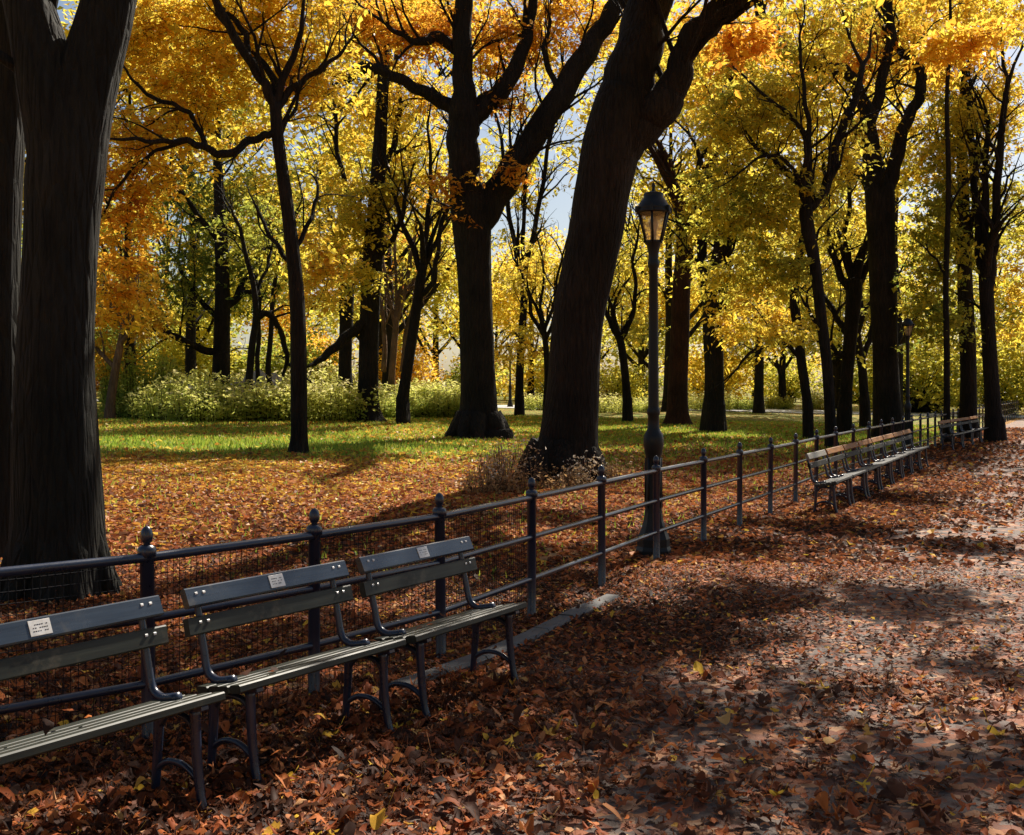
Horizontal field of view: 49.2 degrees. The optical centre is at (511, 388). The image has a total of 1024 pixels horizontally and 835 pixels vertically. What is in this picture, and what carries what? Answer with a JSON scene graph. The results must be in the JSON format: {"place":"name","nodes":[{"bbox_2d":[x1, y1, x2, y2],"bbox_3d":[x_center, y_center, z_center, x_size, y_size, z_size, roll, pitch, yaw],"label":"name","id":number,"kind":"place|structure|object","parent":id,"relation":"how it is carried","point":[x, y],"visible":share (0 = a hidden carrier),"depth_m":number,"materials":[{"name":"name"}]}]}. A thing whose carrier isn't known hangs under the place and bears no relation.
{"place":"outdoors","nodes":[
{"label":"outdoors","id":0,"kind":"place"},
{"bbox_2d":[0,418,1023,834],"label":"path","id":1,"kind":"structure","parent":0,"point":[926,740],"depth_m":5.34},
{"bbox_2d":[0,595,225,818],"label":"park bench","id":2,"kind":"object","parent":1,"relation":"on","point":[160,709],"visible":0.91,"depth_m":4.16,"materials":[{"name":"metal"}]},
{"bbox_2d":[180,560,405,790],"bbox_3d":[-0.926,1.224,4.896,0.453,0.791,1.002,0,0,35],"label":"park bench","id":3,"kind":"object","parent":1,"relation":"on","point":[350,654],"visible":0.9,"depth_m":4.85,"materials":[{"name":"metal"}]},
{"bbox_2d":[355,536,526,727],"bbox_3d":[-0.335,1.224,5.779,0.452,0.791,0.994,0,0,32],"label":"park bench","id":4,"kind":"object","parent":1,"relation":"on","point":[476,616],"visible":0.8,"depth_m":5.75,"materials":[{"name":"wood"}]},
{"bbox_2d":[805,450,852,512],"bbox_3d":[4.176,1.224,14.631,0.453,0.791,1.150,0,0,27],"label":"park bench","id":5,"kind":"object","parent":1,"relation":"on","point":[831,482],"visible":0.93,"depth_m":14.37,"materials":[{"name":"metal"}]},
{"bbox_2d":[825,445,867,503],"bbox_3d":[4.736,1.224,15.738,0.452,0.791,1.210,0,0,27],"label":"park bench","id":6,"kind":"object","parent":1,"relation":"on","point":[842,457],"visible":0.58,"depth_m":15.73,"materials":[{"name":"paint"}]},
{"bbox_2d":[842,442,881,498],"bbox_3d":[5.296,1.224,16.844,0.453,0.791,1.210,0,0,27],"label":"park bench","id":7,"kind":"object","parent":1,"relation":"on","point":[856,451],"visible":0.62,"depth_m":16.86,"materials":[{"name":"paint"}]},
{"bbox_2d":[857,439,893,489],"bbox_3d":[5.856,1.224,17.951,0.453,0.791,1.210,0,0,27],"label":"park bench","id":8,"kind":"object","parent":1,"relation":"on","point":[869,448],"visible":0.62,"depth_m":18.03,"materials":[{"name":"paint"}]},
{"bbox_2d":[870,436,903,483],"bbox_3d":[6.415,1.224,19.058,0.452,0.791,1.210,0,0,27],"label":"park bench","id":9,"kind":"object","parent":1,"relation":"on","point":[880,444],"visible":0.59,"depth_m":19.18,"materials":[{"name":"paint"}]},
{"bbox_2d":[882,433,912,477],"bbox_3d":[6.975,1.224,20.165,0.453,0.791,1.210,0,0,27],"label":"park bench","id":10,"kind":"object","parent":1,"relation":"on","point":[892,442],"visible":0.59,"depth_m":20.29,"materials":[{"name":"paint"}]},
{"bbox_2d":[892,431,921,474],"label":"park bench","id":11,"kind":"object","parent":1,"relation":"on","point":[901,438],"visible":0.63,"depth_m":21.40,"materials":[{"name":"paint"}]},
{"bbox_2d":[902,429,928,468],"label":"park bench","id":12,"kind":"object","parent":1,"relation":"on","point":[907,431],"visible":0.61,"depth_m":22.51,"materials":[{"name":"metal"}]},
{"bbox_2d":[0,389,1023,811],"bbox_3d":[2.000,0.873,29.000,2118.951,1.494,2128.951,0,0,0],"label":"ground","id":13,"kind":"structure","parent":0,"point":[748,415],"depth_m":21.27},
{"bbox_2d":[0,1,24,557],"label":"elm tree","id":14,"kind":"object","parent":13,"relation":"on","point":[12,151],"visible":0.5,"depth_m":9.56,"materials":[{"name":"grey plant"}]},
{"bbox_2d":[0,0,136,606],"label":"elm tree","id":15,"kind":"object","parent":13,"relation":"on","point":[67,90],"visible":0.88,"depth_m":8.00,"materials":[{"name":"brown plant"}]},
{"bbox_2d":[21,219,184,372],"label":"distant tree","id":16,"kind":"object","parent":13,"relation":"on","point":[115,337],"visible":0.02,"depth_m":67.51,"materials":[{"name":"orange plant"}]},
{"bbox_2d":[22,0,199,379],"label":"distant tree","id":17,"kind":"object","parent":13,"relation":"on","point":[127,100],"visible":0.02,"depth_m":56.88,"materials":[{"name":"orange plant"}]},
{"bbox_2d":[95,345,184,416],"bbox_3d":[-13.355,-0.280,40.131,3.371,2.733,3.084,0,0,0],"label":"leafy bush","id":18,"kind":"object","parent":13,"relation":"on","point":[131,385],"visible":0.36,"depth_m":39.39,"materials":[{"name":"green plant"}]},
{"bbox_2d":[95,224,190,418],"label":"sycamore tree","id":19,"kind":"object","parent":13,"relation":"on","point":[110,404],"visible":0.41,"depth_m":38.79,"materials":[{"name":"orange plant"}]},
{"bbox_2d":[120,386,193,419],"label":"meadow shrub","id":20,"kind":"object","parent":13,"relation":"on","point":[140,413],"visible":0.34,"depth_m":37.12,"materials":[{"name":"green plant"}]},
{"bbox_2d":[100,171,248,370],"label":"distant tree","id":21,"kind":"object","parent":13,"relation":"on","point":[158,241],"visible":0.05,"depth_m":85.36,"materials":[{"name":"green plant"}]},
{"bbox_2d":[135,367,240,420],"bbox_3d":[-10.661,0.211,36.718,3.340,1.893,3.404,0,0,16],"label":"meadow shrub","id":22,"kind":"object","parent":13,"relation":"on","point":[161,412],"visible":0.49,"depth_m":36.14,"materials":[{"name":"green plant"}]},
{"bbox_2d":[98,132,288,350],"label":"distant tree","id":23,"kind":"object","parent":13,"relation":"on","point":[210,322],"visible":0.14,"depth_m":67.00,"materials":[{"name":"yellow plant"}]},
{"bbox_2d":[136,322,263,385],"bbox_3d":[-18.263,-1.456,65.080,8.260,5.611,8.658,0,0,16],"label":"distant bush","id":24,"kind":"object","parent":13,"relation":"on","point":[202,359],"visible":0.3,"depth_m":64.15,"materials":[{"name":"green plant"}]},
{"bbox_2d":[61,0,356,381],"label":"distant tree","id":25,"kind":"object","parent":13,"relation":"on","point":[190,358],"visible":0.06,"depth_m":54.94,"materials":[{"name":"plant"}]},
{"bbox_2d":[166,384,254,422],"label":"meadow shrub","id":26,"kind":"object","parent":13,"relation":"on","point":[213,414],"visible":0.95,"depth_m":35.04,"materials":[{"name":"green plant"}]},
{"bbox_2d":[97,16,326,384],"bbox_3d":[-12.370,-6.916,43.949,10.645,16.607,7.437,0,0,-29],"label":"oak tree","id":27,"kind":"object","parent":13,"relation":"on","point":[220,312],"visible":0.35,"depth_m":43.21,"materials":[{"name":"yellow plant"}]},
{"bbox_2d":[195,386,282,420],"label":"meadow shrub","id":28,"kind":"object","parent":13,"relation":"on","point":[225,394],"visible":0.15,"depth_m":36.00,"materials":[{"name":"green plant"}]},
{"bbox_2d":[95,0,393,454],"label":"maple tree","id":29,"kind":"object","parent":13,"relation":"on","point":[156,26],"visible":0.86,"depth_m":22.92,"materials":[{"name":"orange plant"}]},
{"bbox_2d":[210,375,309,420],"bbox_3d":[-8.324,0.334,36.949,3.543,1.649,3.475,0,0,-24],"label":"meadow shrub","id":30,"kind":"object","parent":13,"relation":"on","point":[266,405],"visible":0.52,"depth_m":36.03,"materials":[{"name":"green plant"}]},
{"bbox_2d":[214,212,315,386],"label":"ash tree","id":31,"kind":"object","parent":13,"relation":"on","point":[274,284],"visible":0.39,"depth_m":41.09,"materials":[{"name":"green plant"}]},
{"bbox_2d":[193,167,344,389],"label":"ash tree","id":32,"kind":"object","parent":13,"relation":"on","point":[246,237],"visible":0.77,"depth_m":38.62,"materials":[{"name":"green plant"}]},
{"bbox_2d":[212,229,338,355],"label":"distant tree","id":33,"kind":"object","parent":13,"relation":"on","point":[322,323],"visible":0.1,"depth_m":109.10,"materials":[{"name":"yellow plant"}]},
{"bbox_2d":[240,374,325,420],"bbox_3d":[-7.553,0.326,37.083,2.975,1.634,2.734,0,0,-31],"label":"meadow shrub","id":34,"kind":"object","parent":13,"relation":"on","point":[277,398],"visible":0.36,"depth_m":36.26,"materials":[{"name":"green plant"}]},
{"bbox_2d":[230,327,356,375],"bbox_3d":[-13.147,-1.115,66.121,7.821,5.310,8.499,0,0,-40],"label":"distant bush","id":35,"kind":"object","parent":13,"relation":"on","point":[277,364],"visible":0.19,"depth_m":64.97,"materials":[{"name":"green plant"}]},
{"bbox_2d":[235,164,356,364],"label":"distant tree","id":36,"kind":"object","parent":13,"relation":"on","point":[280,320],"visible":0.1,"depth_m":82.11,"materials":[{"name":"yellow plant"}]},
{"bbox_2d":[273,362,355,391],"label":"meadow shrub","id":37,"kind":"object","parent":13,"relation":"on","point":[324,375],"visible":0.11,"depth_m":51.61,"materials":[{"name":"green plant"}]},
{"bbox_2d":[283,375,365,422],"bbox_3d":[-6.168,0.327,37.319,3.046,1.646,2.799,0,0,-43],"label":"meadow shrub","id":38,"kind":"object","parent":13,"relation":"on","point":[320,416],"visible":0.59,"depth_m":36.48,"materials":[{"name":"green plant"}]},
{"bbox_2d":[307,360,378,387],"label":"meadow shrub","id":39,"kind":"object","parent":13,"relation":"on","point":[336,374],"visible":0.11,"depth_m":52.81,"materials":[{"name":"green plant"}]},
{"bbox_2d":[307,378,392,421],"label":"meadow shrub","id":40,"kind":"object","parent":13,"relation":"on","point":[359,402],"visible":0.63,"depth_m":36.70,"materials":[{"name":"green plant"}]},
{"bbox_2d":[300,169,401,401],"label":"elm tree","id":41,"kind":"object","parent":13,"relation":"on","point":[345,363],"visible":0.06,"depth_m":39.80,"materials":[{"name":"yellow plant"}]},
{"bbox_2d":[276,2,447,421],"bbox_3d":[-4.818,-6.763,37.566,6.228,16.515,6.160,0,0,16],"label":"elm tree","id":42,"kind":"object","parent":13,"relation":"on","point":[372,228],"visible":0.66,"depth_m":36.87,"materials":[{"name":"yellow plant"}]},
{"bbox_2d":[245,78,503,385],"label":"distant tree","id":43,"kind":"object","parent":13,"relation":"on","point":[454,304],"visible":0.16,"depth_m":65.99,"materials":[{"name":"yellow plant"}]},
{"bbox_2d":[380,392,419,418],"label":"meadow shrub","id":44,"kind":"object","parent":13,"relation":"on","point":[387,413],"visible":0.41,"depth_m":41.77,"materials":[{"name":"green plant"}]},
{"bbox_2d":[354,159,451,396],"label":"sycamore tree","id":45,"kind":"object","parent":13,"relation":"on","point":[396,311],"visible":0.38,"depth_m":51.90,"materials":[{"name":"yellow plant"}]},
{"bbox_2d":[354,339,454,391],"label":"distant bush","id":46,"kind":"object","parent":13,"relation":"on","point":[424,368],"visible":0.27,"depth_m":65.04,"materials":[{"name":"orange plant"}]},
{"bbox_2d":[247,0,575,388],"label":"distant tree","id":47,"kind":"object","parent":13,"relation":"on","point":[294,128],"visible":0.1,"depth_m":55.93,"materials":[{"name":"yellow plant"}]},
{"bbox_2d":[388,388,441,417],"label":"meadow shrub","id":48,"kind":"object","parent":13,"relation":"on","point":[411,397],"visible":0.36,"depth_m":42.67,"materials":[{"name":"green plant"}]},
{"bbox_2d":[341,57,503,424],"bbox_3d":[-3.034,-4.894,36.684,5.597,12.800,6.334,0,0,0],"label":"cherry tree","id":49,"kind":"object","parent":13,"relation":"on","point":[423,262],"visible":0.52,"depth_m":36.39,"materials":[{"name":"yellow plant"}]},
{"bbox_2d":[410,392,458,417],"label":"meadow shrub","id":50,"kind":"object","parent":13,"relation":"on","point":[438,409],"visible":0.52,"depth_m":42.50,"materials":[{"name":"green plant"}]},
{"bbox_2d":[415,378,460,400],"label":"meadow shrub","id":51,"kind":"object","parent":13,"relation":"on","point":[447,387],"visible":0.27,"depth_m":56.45,"materials":[{"name":"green plant"}]},
{"bbox_2d":[419,387,460,416],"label":"meadow shrub","id":52,"kind":"object","parent":13,"relation":"on","point":[456,397],"visible":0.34,"depth_m":42.81,"materials":[{"name":"green plant"}]},
{"bbox_2d":[382,174,500,386],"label":"distant tree","id":53,"kind":"object","parent":13,"relation":"on","point":[435,345],"visible":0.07,"depth_m":92.02,"materials":[{"name":"yellow plant"}]},
{"bbox_2d":[269,0,627,439],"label":"elm tree","id":54,"kind":"object","parent":13,"relation":"on","point":[476,205],"visible":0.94,"depth_m":29.58,"materials":[{"name":"brown plant"}]},
{"bbox_2d":[440,354,508,396],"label":"distant bush","id":55,"kind":"object","parent":13,"relation":"on","point":[455,376],"visible":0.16,"depth_m":91.36,"materials":[{"name":"yellow plant"}]},
{"bbox_2d":[397,161,558,351],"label":"distant tree","id":56,"kind":"object","parent":13,"relation":"on","point":[506,311],"visible":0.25,"depth_m":72.25,"materials":[{"name":"yellow plant"}]},
{"bbox_2d":[97,411,865,553],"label":"lawn leaves","id":57,"kind":"object","parent":13,"relation":"on","point":[146,468],"visible":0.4,"depth_m":18.40,"materials":[{"name":"orange plant"}]},
{"bbox_2d":[447,460,515,494],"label":"dry weed","id":58,"kind":"object","parent":13,"relation":"on","point":[490,484],"visible":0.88,"depth_m":15.68,"materials":[{"name":"brown plant"}]},
{"bbox_2d":[445,274,527,394],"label":"distant tree","id":59,"kind":"object","parent":13,"relation":"on","point":[495,334],"visible":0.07,"depth_m":109.36,"materials":[{"name":"yellow plant"}]},
{"bbox_2d":[389,594,619,691],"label":"kerb","id":60,"kind":"structure","parent":13,"relation":"on","point":[561,619],"depth_m":7.00,"materials":[{"name":"stone"}]},
{"bbox_2d":[471,436,546,492],"bbox_3d":[-0.069,1.137,16.184,1.138,0.907,1.132,0,0,0],"label":"dry weed","id":61,"kind":"object","parent":13,"relation":"on","point":[509,472],"visible":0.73,"depth_m":16.14,"materials":[{"name":"brown plant"}]},
{"bbox_2d":[0,400,1018,762],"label":"iron fence","id":62,"kind":"object","parent":13,"relation":"on","point":[148,554],"visible":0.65,"depth_m":6.22,"materials":[{"name":"metal"}]},
{"bbox_2d":[0,416,1023,834],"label":"fallen leaves","id":63,"kind":"object","parent":13,"relation":"on","point":[800,530],"visible":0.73,"depth_m":6.33,"materials":[{"name":"brown plant"}]},
{"bbox_2d":[97,409,955,581],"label":"grass","id":64,"kind":"structure","parent":13,"relation":"on","point":[202,442],"depth_m":27.15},
{"bbox_2d":[491,226,565,399],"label":"distant tree","id":65,"kind":"object","parent":13,"relation":"on","point":[530,382],"visible":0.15,"depth_m":84.04,"materials":[{"name":"yellow plant"}]},
{"bbox_2d":[492,202,570,416],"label":"hawthorn tree","id":66,"kind":"object","parent":13,"relation":"on","point":[529,279],"visible":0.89,"depth_m":40.48,"materials":[{"name":"yellow plant"}]},
{"bbox_2d":[532,463,586,488],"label":"dry weed","id":67,"kind":"object","parent":13,"relation":"on","point":[562,483],"visible":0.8,"depth_m":16.83,"materials":[{"name":"brown plant"}]},
{"bbox_2d":[478,21,657,415],"bbox_3d":[1.854,-6.894,46.605,9.101,16.759,5.825,0,0,0],"label":"elm tree","id":68,"kind":"object","parent":13,"relation":"on","point":[519,407],"visible":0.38,"depth_m":45.97,"materials":[{"name":"yellow plant"}]},
{"bbox_2d":[557,450,606,484],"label":"dry weed","id":69,"kind":"object","parent":13,"relation":"on","point":[586,475],"visible":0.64,"depth_m":17.43,"materials":[{"name":"brown plant"}]},
{"bbox_2d":[540,230,662,369],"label":"distant tree","id":70,"kind":"object","parent":13,"relation":"on","point":[613,352],"visible":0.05,"depth_m":110.92,"materials":[{"name":"yellow plant"}]},
{"bbox_2d":[599,392,635,412],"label":"meadow shrub","id":71,"kind":"object","parent":13,"relation":"on","point":[611,405],"visible":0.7,"depth_m":52.91,"materials":[{"name":"green plant"}]},
{"bbox_2d":[598,455,644,482],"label":"dry weed","id":72,"kind":"object","parent":13,"relation":"on","point":[610,471],"visible":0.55,"depth_m":18.06,"materials":[{"name":"brown plant"}]},
{"bbox_2d":[599,354,647,406],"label":"distant bush","id":73,"kind":"object","parent":13,"relation":"on","point":[609,384],"visible":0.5,"depth_m":67.81,"materials":[{"name":"yellow plant"}]},
{"bbox_2d":[545,174,702,400],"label":"distant tree","id":74,"kind":"object","parent":13,"relation":"on","point":[642,352],"visible":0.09,"depth_m":90.22,"materials":[{"name":"yellow plant"}]},
{"bbox_2d":[602,189,671,421],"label":"hawthorn tree","id":75,"kind":"object","parent":13,"relation":"on","point":[621,335],"visible":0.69,"depth_m":41.99,"materials":[{"name":"yellow plant"}]},
{"bbox_2d":[635,182,671,555],"bbox_3d":[1.368,-0.163,10.802,0.371,3.665,0.376,0,0,0],"label":"street lamp","id":76,"kind":"object","parent":13,"relation":"on","point":[653,203],"visible":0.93,"depth_m":10.75,"materials":[{"name":"metal"}]},
{"bbox_2d":[602,150,734,366],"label":"distant tree","id":77,"kind":"object","parent":13,"relation":"on","point":[694,303],"visible":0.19,"depth_m":68.68,"materials":[{"name":"yellow plant"}]},
{"bbox_2d":[547,0,835,411],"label":"distant tree","id":78,"kind":"object","parent":13,"relation":"on","point":[667,293],"visible":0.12,"depth_m":56.24,"materials":[{"name":"yellow plant"}]},
{"bbox_2d":[589,0,803,424],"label":"elm tree","id":79,"kind":"object","parent":13,"relation":"on","point":[677,411],"visible":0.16,"depth_m":40.37,"materials":[{"name":"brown plant"}]},
{"bbox_2d":[630,75,803,431],"bbox_3d":[7.364,-4.323,36.821,6.049,12.169,6.351,0,0,-40],"label":"linden tree","id":80,"kind":"object","parent":13,"relation":"on","point":[713,415],"visible":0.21,"depth_m":35.92,"materials":[{"name":"yellow plant"}]},
{"bbox_2d":[659,342,775,402],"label":"distant bush","id":81,"kind":"object","parent":13,"relation":"on","point":[730,383],"visible":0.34,"depth_m":67.67,"materials":[{"name":"yellow plant"}]},
{"bbox_2d":[513,0,1023,481],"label":"elm tree","id":82,"kind":"object","parent":13,"relation":"on","point":[635,111],"visible":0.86,"depth_m":18.18,"materials":[{"name":"brown plant"}]},
{"bbox_2d":[689,197,867,408],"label":"distant tree","id":83,"kind":"object","parent":13,"relation":"on","point":[781,370],"visible":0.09,"depth_m":67.11,"materials":[{"name":"yellow plant"}]},
{"bbox_2d":[697,127,861,438],"bbox_3d":[7.809,-3.006,33.751,6.211,9.714,4.532,0,0,-21],"label":"ash tree","id":84,"kind":"object","parent":13,"relation":"on","point":[798,352],"visible":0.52,"depth_m":33.32,"materials":[{"name":"yellow plant"}]},
{"bbox_2d":[764,394,796,408],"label":"meadow shrub","id":85,"kind":"object","parent":13,"relation":"on","point":[771,402],"visible":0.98,"depth_m":66.43,"materials":[{"name":"green plant"}]},
{"bbox_2d":[746,353,822,401],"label":"distant bush","id":86,"kind":"object","parent":13,"relation":"on","point":[794,390],"visible":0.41,"depth_m":92.25,"materials":[{"name":"yellow plant"}]},
{"bbox_2d":[678,25,899,412],"bbox_3d":[13.943,-8.750,57.716,11.858,20.966,13.524,0,0,6],"label":"distant tree","id":87,"kind":"object","parent":13,"relation":"on","point":[758,404],"visible":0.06,"depth_m":58.26,"materials":[{"name":"yellow plant"}]},
{"bbox_2d":[660,0,921,447],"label":"maple tree","id":88,"kind":"object","parent":13,"relation":"on","point":[751,124],"visible":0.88,"depth_m":29.42,"materials":[{"name":"yellow plant"}]},
{"bbox_2d":[772,122,922,433],"bbox_3d":[11.172,-3.793,37.530,5.782,11.310,6.424,0,0,0],"label":"elm tree","id":89,"kind":"object","parent":13,"relation":"on","point":[856,269],"visible":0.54,"depth_m":36.88,"materials":[{"name":"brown plant"}]},
{"bbox_2d":[772,185,935,408],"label":"distant tree","id":90,"kind":"object","parent":13,"relation":"on","point":[837,363],"visible":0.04,"depth_m":72.16,"materials":[{"name":"yellow plant"}]},
{"bbox_2d":[766,145,952,397],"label":"distant tree","id":91,"kind":"object","parent":13,"relation":"on","point":[832,355],"visible":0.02,"depth_m":83.52,"materials":[{"name":"yellow plant"}]},
{"bbox_2d":[803,240,916,427],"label":"elm tree","id":92,"kind":"object","parent":13,"relation":"on","point":[864,410],"visible":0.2,"depth_m":41.87,"materials":[{"name":"brown plant"}]},
{"bbox_2d":[741,0,1023,438],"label":"elm tree","id":93,"kind":"object","parent":13,"relation":"on","point":[880,209],"visible":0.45,"depth_m":34.74,"materials":[{"name":"yellow plant"}]},
{"bbox_2d":[749,0,1018,416],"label":"distant tree","id":94,"kind":"object","parent":13,"relation":"on","point":[901,337],"visible":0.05,"depth_m":56.24,"materials":[{"name":"yellow plant"}]},
{"bbox_2d":[901,315,914,446],"bbox_3d":[10.802,-0.176,30.500,0.371,3.665,0.376,0,0,0],"label":"street lamp","id":95,"kind":"object","parent":13,"relation":"on","point":[907,321],"visible":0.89,"depth_m":30.45,"materials":[{"name":"metal"}]},
{"bbox_2d":[833,326,1012,412],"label":"distant bush","id":96,"kind":"object","parent":13,"relation":"on","point":[925,383],"visible":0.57,"depth_m":65.23,"materials":[{"name":"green plant"}]},
{"bbox_2d":[841,228,1023,399],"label":"distant tree","id":97,"kind":"object","parent":13,"relation":"on","point":[1007,281],"visible":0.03,"depth_m":84.53,"materials":[{"name":"yellow plant"}]},
{"bbox_2d":[889,0,1007,441],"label":"poplar tree","id":98,"kind":"object","parent":13,"relation":"on","point":[947,188],"visible":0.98,"depth_m":33.71,"materials":[{"name":"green plant"}]},
{"bbox_2d":[887,0,1023,441],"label":"elm tree","id":99,"kind":"object","parent":13,"relation":"on","point":[987,265],"visible":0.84,"depth_m":33.90,"materials":[{"name":"yellow plant"}]},
{"bbox_2d":[899,166,1023,367],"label":"distant tree","id":100,"kind":"object","parent":13,"relation":"on","point":[1012,317],"visible":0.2,"depth_m":69.88,"materials":[{"name":"yellow plant"}]},
{"bbox_2d":[909,1,1023,437],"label":"elm tree","id":101,"kind":"object","parent":13,"relation":"on","point":[968,387],"visible":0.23,"depth_m":35.81,"materials":[{"name":"yellow plant"}]},
{"bbox_2d":[940,339,1023,414],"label":"distant bush","id":102,"kind":"object","parent":13,"relation":"on","point":[1013,390],"visible":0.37,"depth_m":67.36,"materials":[{"name":"yellow plant"}]},
{"bbox_2d":[21,0,1023,388],"label":"sky","id":103,"kind":"structure","parent":0,"point":[559,207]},
{"bbox_2d":[97,399,1023,417],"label":"road","id":104,"kind":"structure","parent":0,"point":[771,410],"depth_m":62.76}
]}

